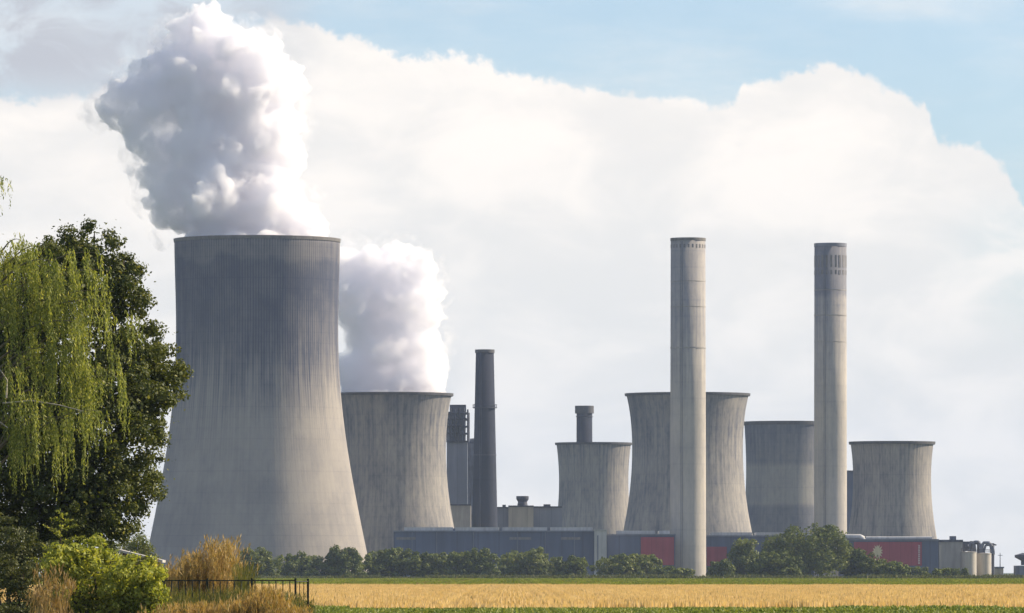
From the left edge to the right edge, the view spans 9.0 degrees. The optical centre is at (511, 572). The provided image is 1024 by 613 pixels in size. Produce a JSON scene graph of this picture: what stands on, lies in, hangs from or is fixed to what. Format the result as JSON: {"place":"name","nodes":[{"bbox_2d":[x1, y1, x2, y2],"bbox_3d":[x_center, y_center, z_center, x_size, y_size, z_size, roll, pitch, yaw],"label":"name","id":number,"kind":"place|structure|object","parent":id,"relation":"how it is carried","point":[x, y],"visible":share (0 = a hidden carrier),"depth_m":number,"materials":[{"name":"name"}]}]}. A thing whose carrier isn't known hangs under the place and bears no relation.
{"place":"outdoors","nodes":[
{"label":"outdoors","id":0,"kind":"place"},
{"bbox_2d":[118,549,165,599],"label":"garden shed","id":1,"kind":"structure","parent":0,"point":[125,552],"depth_m":329.75,"materials":[{"name":"white"}]},
{"bbox_2d":[149,235,368,571],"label":"cooling tower","id":2,"kind":"structure","parent":0,"point":[257,450],"depth_m":2421.41,"materials":[{"name":"concrete"}]},
{"bbox_2d":[341,392,453,556],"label":"cooling tower","id":3,"kind":"structure","parent":0,"point":[396,444],"depth_m":2539.25,"materials":[{"name":"concrete"}]},
{"bbox_2d":[446,405,473,526],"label":"boiler tower","id":4,"kind":"structure","parent":0,"point":[460,453],"depth_m":2680.00,"materials":[{"name":"grey metal"}]},
{"bbox_2d":[450,504,470,527],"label":"filter house","id":5,"kind":"structure","parent":0,"point":[461,515],"depth_m":2620.00,"materials":[{"name":"beige metal"}]},
{"bbox_2d":[393,527,593,576],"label":"turbine hall","id":6,"kind":"structure","parent":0,"point":[564,543],"depth_m":2330.00,"materials":[{"name":"grey metal"}]},
{"bbox_2d":[396,537,415,539],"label":"window","id":7,"kind":"structure","parent":6,"relation":"in","point":[397,538],"depth_m":2330.00,"materials":[{"name":"grey glass"}]},
{"bbox_2d":[509,537,530,539],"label":"window","id":8,"kind":"structure","parent":6,"relation":"in","point":[510,538],"depth_m":2330.00,"materials":[{"name":"grey glass"}]},
{"bbox_2d":[561,537,579,539],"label":"window","id":9,"kind":"structure","parent":6,"relation":"in","point":[562,538],"depth_m":2330.00,"materials":[{"name":"grey glass"}]},
{"bbox_2d":[0,583,1023,608],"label":"wheat field","id":10,"kind":"structure","parent":0,"point":[496,595],"depth_m":424.74,"materials":[{"name":"beige plant"}]},
{"bbox_2d":[0,0,1023,572],"label":"sky","id":11,"kind":"structure","parent":0,"point":[516,179],"materials":[{"name":"white"}]},
{"bbox_2d":[1,577,1023,584],"bbox_3d":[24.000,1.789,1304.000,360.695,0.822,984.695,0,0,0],"label":"grass field","id":12,"kind":"structure","parent":0,"point":[755,581],"depth_m":1204.82,"materials":[{"name":"green plant"}]},
{"bbox_2d":[497,496,561,530],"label":"machine house","id":13,"kind":"structure","parent":0,"point":[522,513],"depth_m":2700.00,"materials":[{"name":"grey metal"}]},
{"bbox_2d":[555,442,631,533],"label":"cooling tower","id":14,"kind":"structure","parent":0,"point":[593,486],"depth_m":2985.50,"materials":[{"name":"concrete"}]},
{"bbox_2d":[594,530,606,574],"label":"stair tower","id":15,"kind":"structure","parent":0,"point":[600,543],"depth_m":2327.00,"materials":[{"name":"concrete"}]},
{"bbox_2d":[607,531,675,574],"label":"workshop hall","id":16,"kind":"structure","parent":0,"point":[660,545],"depth_m":2335.00,"materials":[{"name":"grey metal"}]},
{"bbox_2d":[309,604,1023,612],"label":"beet field","id":17,"kind":"structure","parent":0,"point":[958,608],"depth_m":294.46,"materials":[{"name":"green plant"}]},
{"bbox_2d":[623,392,751,534],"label":"cooling tower","id":18,"kind":"structure","parent":0,"point":[648,508],"depth_m":2761.18,"materials":[{"name":"concrete"}]},
{"bbox_2d":[706,532,813,574],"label":"pump hall","id":19,"kind":"structure","parent":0,"point":[718,546],"depth_m":2440.00,"materials":[{"name":"grey metal"}]},
{"bbox_2d":[744,421,813,534],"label":"cooling tower","id":20,"kind":"structure","parent":0,"point":[779,476],"depth_m":2883.63,"materials":[{"name":"concrete"}]},
{"bbox_2d":[847,470,852,533],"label":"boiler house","id":21,"kind":"structure","parent":0,"point":[849,488],"depth_m":3050.00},
{"bbox_2d":[838,534,938,576],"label":"red hall","id":22,"kind":"structure","parent":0,"point":[919,551],"depth_m":2379.75,"materials":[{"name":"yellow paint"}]},
{"bbox_2d":[848,441,936,538],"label":"cooling tower","id":23,"kind":"structure","parent":0,"point":[892,495],"depth_m":2506.44,"materials":[{"name":"concrete"}]},
{"bbox_2d":[939,536,962,570],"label":"silo house","id":24,"kind":"structure","parent":0,"point":[950,551],"depth_m":2400.00,"materials":[{"name":"beige paint"}]},
{"bbox_2d":[963,540,995,574],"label":"pipe bridge","id":25,"kind":"structure","parent":0,"point":[969,545],"depth_m":2410.42,"materials":[{"name":"silver metal"}]},
{"label":"ground","id":26,"kind":"structure","parent":0,"visible":0},
{"bbox_2d":[90,542,122,583],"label":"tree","id":27,"kind":"object","parent":26,"relation":"on","point":[115,551],"visible":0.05,"depth_m":759.43,"materials":[{"name":"green plant"}]},
{"bbox_2d":[119,529,161,582],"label":"tree","id":28,"kind":"object","parent":26,"relation":"on","point":[144,549],"visible":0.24,"depth_m":699.16,"materials":[{"name":"green plant"}]},
{"bbox_2d":[234,547,282,576],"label":"bush","id":29,"kind":"object","parent":26,"relation":"on","point":[263,558],"visible":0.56,"depth_m":1896.86,"materials":[{"name":"green plant"}]},
{"bbox_2d":[276,550,327,576],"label":"bush","id":30,"kind":"object","parent":26,"relation":"on","point":[308,565],"visible":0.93,"depth_m":1948.35,"materials":[{"name":"green plant"}]},
{"bbox_2d":[320,544,366,576],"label":"bush","id":31,"kind":"object","parent":26,"relation":"on","point":[345,561],"visible":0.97,"depth_m":1948.44,"materials":[{"name":"green plant"}]},
{"bbox_2d":[361,547,430,576],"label":"bush","id":32,"kind":"object","parent":26,"relation":"on","point":[392,562],"visible":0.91,"depth_m":1996.46,"materials":[{"name":"green plant"}]},
{"bbox_2d":[412,551,454,576],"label":"bush","id":33,"kind":"object","parent":26,"relation":"on","point":[436,562],"visible":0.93,"depth_m":1997.83,"materials":[{"name":"green plant"}]},
{"bbox_2d":[444,547,500,575],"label":"bush","id":34,"kind":"object","parent":26,"relation":"on","point":[481,562],"visible":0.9,"depth_m":1978.49,"materials":[{"name":"green plant"}]},
{"bbox_2d":[472,349,497,526],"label":"chimney","id":35,"kind":"object","parent":26,"relation":"on","point":[484,510],"visible":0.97,"depth_m":2646.26,"materials":[{"name":"concrete"}]},
{"bbox_2d":[24,573,1023,578],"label":"field margin","id":36,"kind":"object","parent":26,"relation":"on","point":[882,576],"visible":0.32,"depth_m":1804.90,"materials":[{"name":"plant"}]},
{"bbox_2d":[497,546,556,575],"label":"bush","id":37,"kind":"object","parent":26,"relation":"on","point":[535,562],"visible":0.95,"depth_m":2006.33,"materials":[{"name":"green plant"}]},
{"bbox_2d":[552,555,588,575],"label":"bush","id":38,"kind":"object","parent":26,"relation":"on","point":[571,565],"visible":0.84,"depth_m":1998.48,"materials":[{"name":"green plant"}]},
{"bbox_2d":[575,406,593,441],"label":"chimney","id":39,"kind":"object","parent":26,"relation":"on","point":[584,416],"visible":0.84,"depth_m":3096.70,"materials":[{"name":"concrete"}]},
{"bbox_2d":[589,553,662,575],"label":"bush","id":40,"kind":"object","parent":26,"relation":"on","point":[636,563],"visible":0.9,"depth_m":1987.70,"materials":[{"name":"green plant"}]},
{"bbox_2d":[655,565,675,575],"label":"bush","id":41,"kind":"object","parent":26,"relation":"on","point":[666,570],"visible":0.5,"depth_m":1979.18,"materials":[{"name":"green plant"}]},
{"bbox_2d":[671,567,695,575],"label":"bush","id":42,"kind":"object","parent":26,"relation":"on","point":[685,572],"visible":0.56,"depth_m":1957.98,"materials":[{"name":"green plant"}]},
{"bbox_2d":[670,237,705,575],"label":"chimney","id":43,"kind":"object","parent":26,"relation":"on","point":[688,416],"visible":0.96,"depth_m":2377.36,"materials":[{"name":"concrete"}]},
{"bbox_2d":[706,558,735,575],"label":"bush","id":44,"kind":"object","parent":26,"relation":"on","point":[723,567],"visible":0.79,"depth_m":1998.52,"materials":[{"name":"green plant"}]},
{"bbox_2d":[726,537,758,575],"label":"tree","id":45,"kind":"object","parent":26,"relation":"on","point":[741,556],"visible":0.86,"depth_m":2018.65,"materials":[{"name":"green plant"}]},
{"bbox_2d":[747,551,802,575],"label":"bush","id":46,"kind":"object","parent":26,"relation":"on","point":[772,563],"visible":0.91,"depth_m":1897.30,"materials":[{"name":"green plant"}]},
{"bbox_2d":[751,522,851,576],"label":"tree","id":47,"kind":"object","parent":26,"relation":"on","point":[824,556],"visible":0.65,"depth_m":1945.98,"materials":[{"name":"green plant"}]},
{"bbox_2d":[814,243,846,576],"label":"chimney","id":48,"kind":"object","parent":26,"relation":"on","point":[830,383],"visible":0.96,"depth_m":2422.77,"materials":[{"name":"concrete"}]},
{"bbox_2d":[836,543,887,576],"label":"tree","id":49,"kind":"object","parent":26,"relation":"on","point":[860,561],"visible":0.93,"depth_m":1957.98,"materials":[{"name":"green plant"}]},
{"bbox_2d":[877,561,910,575],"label":"bush","id":50,"kind":"object","parent":26,"relation":"on","point":[893,567],"visible":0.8,"depth_m":1938.60,"materials":[{"name":"green plant"}]},
{"bbox_2d":[907,566,930,575],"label":"bush","id":51,"kind":"object","parent":26,"relation":"on","point":[916,570],"visible":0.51,"depth_m":1957.58,"materials":[{"name":"green plant"}]},
{"bbox_2d":[931,567,968,575],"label":"bush","id":52,"kind":"object","parent":26,"relation":"on","point":[949,571],"visible":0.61,"depth_m":1957.79,"materials":[{"name":"green plant"}]},
{"bbox_2d":[961,548,976,575],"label":"storage tank","id":53,"kind":"object","parent":26,"relation":"on","point":[968,559],"visible":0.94,"depth_m":2397.52,"materials":[{"name":"beige metal"}]},
{"bbox_2d":[976,549,991,575],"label":"storage tank","id":54,"kind":"object","parent":26,"relation":"on","point":[984,563],"visible":0.98,"depth_m":2405.69,"materials":[{"name":"beige metal"}]},
{"bbox_2d":[994,567,1003,575],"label":"gatehouse","id":55,"kind":"object","parent":26,"relation":"on","point":[998,570],"visible":0.57,"depth_m":2500.00,"materials":[{"name":"grey concrete"}]},
{"bbox_2d":[1014,553,1023,575],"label":"hopper","id":56,"kind":"object","parent":26,"relation":"on","point":[1018,570],"visible":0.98,"depth_m":2452.82,"materials":[{"name":"grey metal"}]},
{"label":"bank","id":57,"kind":"structure","parent":0,"visible":0},
{"bbox_2d":[0,552,50,612],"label":"shrub","id":58,"kind":"object","parent":57,"relation":"on","point":[14,587],"visible":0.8,"depth_m":181.88,"materials":[{"name":"green plant"}]},
{"bbox_2d":[25,563,76,612],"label":"dry grass","id":59,"kind":"structure","parent":57,"relation":"on","point":[57,604],"depth_m":173.87,"materials":[{"name":"beige plant"}]},
{"bbox_2d":[26,509,83,567],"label":"sapling","id":60,"kind":"object","parent":57,"relation":"on","point":[69,539],"visible":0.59,"depth_m":185.99,"materials":[{"name":"green plant"}]},
{"bbox_2d":[0,175,143,500],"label":"weeping willow","id":61,"kind":"object","parent":57,"relation":"on","point":[49,296],"visible":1,"depth_m":220.99,"materials":[{"name":"green plant"}]},
{"bbox_2d":[0,512,158,612],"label":"shrub","id":62,"kind":"object","parent":57,"relation":"on","point":[22,550],"visible":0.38,"depth_m":204.40,"materials":[{"name":"green plant"}]},
{"bbox_2d":[0,214,193,605],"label":"broadleaf tree","id":63,"kind":"object","parent":57,"relation":"on","point":[93,504],"visible":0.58,"depth_m":237.14,"materials":[{"name":"green plant"}]},
{"bbox_2d":[40,532,172,612],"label":"shrub","id":64,"kind":"object","parent":57,"relation":"on","point":[121,586],"visible":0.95,"depth_m":175.60,"materials":[{"name":"green plant"}]},
{"bbox_2d":[156,535,261,611],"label":"dry grass","id":65,"kind":"structure","parent":57,"relation":"on","point":[218,566],"depth_m":189.38,"materials":[{"name":"beige plant"}]},
{"bbox_2d":[137,584,313,612],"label":"dry grass","id":66,"kind":"structure","parent":57,"relation":"on","point":[269,601],"depth_m":171.33,"materials":[{"name":"beige plant"}]},
{"bbox_2d":[158,585,310,612],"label":"weeds","id":67,"kind":"object","parent":57,"relation":"on","point":[181,599],"visible":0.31,"depth_m":174.81,"materials":[{"name":"plant"}]},
{"bbox_2d":[162,578,308,610],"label":"metal fence","id":68,"kind":"object","parent":57,"relation":"on","point":[294,580],"visible":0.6,"depth_m":177.97,"materials":[{"name":"metal"}]},
{"bbox_2d":[161,560,325,612],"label":"weeds","id":69,"kind":"object","parent":57,"relation":"on","point":[241,576],"visible":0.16,"depth_m":183.66,"materials":[{"name":"plant"}]}
]}

